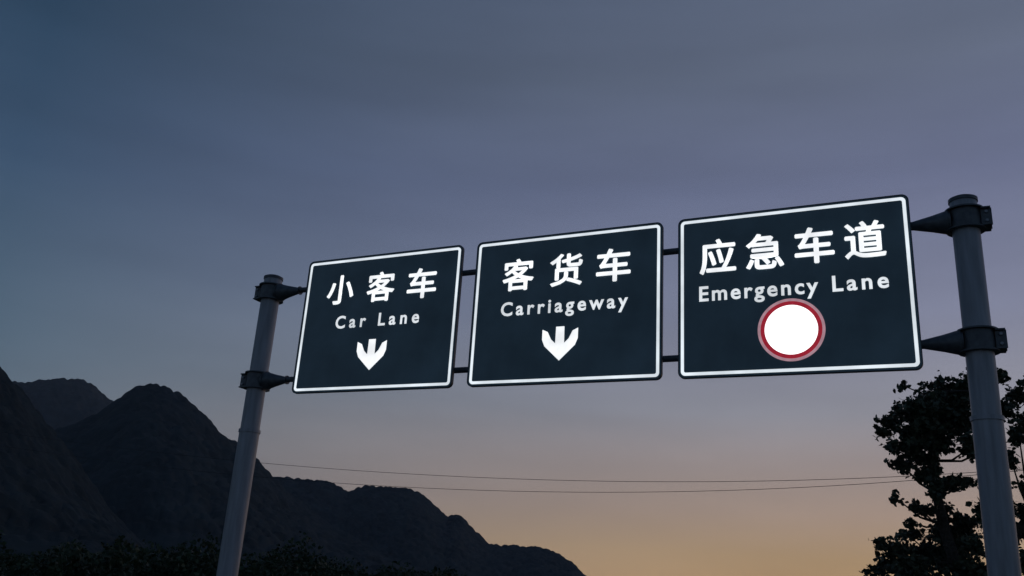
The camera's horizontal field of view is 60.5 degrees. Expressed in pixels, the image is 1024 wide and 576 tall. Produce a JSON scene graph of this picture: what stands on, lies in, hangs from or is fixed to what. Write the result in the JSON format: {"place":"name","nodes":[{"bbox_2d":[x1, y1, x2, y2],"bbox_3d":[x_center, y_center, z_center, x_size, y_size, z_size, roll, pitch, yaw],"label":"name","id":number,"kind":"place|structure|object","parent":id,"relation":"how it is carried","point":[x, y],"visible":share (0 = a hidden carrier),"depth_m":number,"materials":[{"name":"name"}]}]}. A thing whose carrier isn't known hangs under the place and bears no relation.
{"place":"outdoors","nodes":[
{"label":"outdoors","id":0,"kind":"place"},
{"bbox_2d":[13,378,112,429],"bbox_3d":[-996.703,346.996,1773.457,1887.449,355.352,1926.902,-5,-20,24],"label":"mountains","id":1,"kind":"structure","parent":0,"point":[60,402],"depth_m":1687.64,"materials":[{"name":"grey stone"}]},
{"bbox_2d":[0,367,161,560],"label":"hills","id":2,"kind":"structure","parent":0,"point":[49,499],"depth_m":323.01,"materials":[{"name":"grey stone"}]},
{"bbox_2d":[55,383,425,575],"bbox_3d":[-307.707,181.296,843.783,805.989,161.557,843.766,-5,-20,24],"label":"mountains","id":3,"kind":"structure","parent":0,"point":[168,506],"depth_m":585.39,"materials":[{"name":"grey stone"}]},
{"bbox_2d":[274,476,585,575],"bbox_3d":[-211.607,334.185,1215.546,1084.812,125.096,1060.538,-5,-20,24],"label":"mountains","id":4,"kind":"structure","parent":0,"point":[418,531],"depth_m":956.50,"materials":[{"name":"grey stone"}]},
{"bbox_2d":[2,432,1015,481],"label":"power line","id":5,"kind":"object","parent":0,"point":[529,479],"visible":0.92,"depth_m":91.79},
{"bbox_2d":[0,0,1023,575],"label":"sky","id":6,"kind":"structure","parent":0,"point":[160,160],"materials":[{"name":"blue"}]},
{"bbox_2d":[5,446,1022,492],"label":"power line","id":7,"kind":"object","parent":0,"point":[518,491],"visible":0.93,"depth_m":95.23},
{"label":"ground","id":8,"kind":"structure","parent":0,"visible":0},
{"bbox_2d":[0,530,466,575],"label":"undergrowth","id":9,"kind":"object","parent":8,"relation":"on","point":[66,560],"visible":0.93,"depth_m":50.44,"materials":[{"name":"green plant"}]},
{"bbox_2d":[216,194,1021,575],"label":"sign gantry","id":10,"kind":"object","parent":8,"relation":"on","point":[978,340],"visible":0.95,"depth_m":14.42,"materials":[{"name":"metal"}]},
{"bbox_2d":[292,245,464,393],"bbox_3d":[-2.904,0.739,19.139,4.026,3.100,0.246,-5,-20,24],"label":"road sign","id":11,"kind":"object","parent":10,"relation":"attached to","point":[384,322],"visible":1,"depth_m":18.97,"materials":[{"name":"black metal"}]},
{"bbox_2d":[467,222,663,386],"bbox_3d":[1.045,0.388,17.335,3.999,3.100,0.246,-5,-20,24],"label":"road sign","id":12,"kind":"object","parent":10,"relation":"attached to","point":[585,306],"visible":1,"depth_m":17.16,"materials":[{"name":"black metal"}]},
{"bbox_2d":[678,194,922,378],"bbox_3d":[4.951,0.041,15.550,4.016,3.100,0.246,-5,-20,24],"label":"road sign","id":13,"kind":"object","parent":10,"relation":"attached to","point":[826,288],"visible":1,"depth_m":15.38,"materials":[{"name":"black metal"}]},
{"bbox_2d":[859,367,1023,575],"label":"broadleaf tree","id":14,"kind":"object","parent":8,"relation":"on","point":[935,415],"visible":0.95,"depth_m":23.41,"materials":[{"name":"green plant"}]}
]}

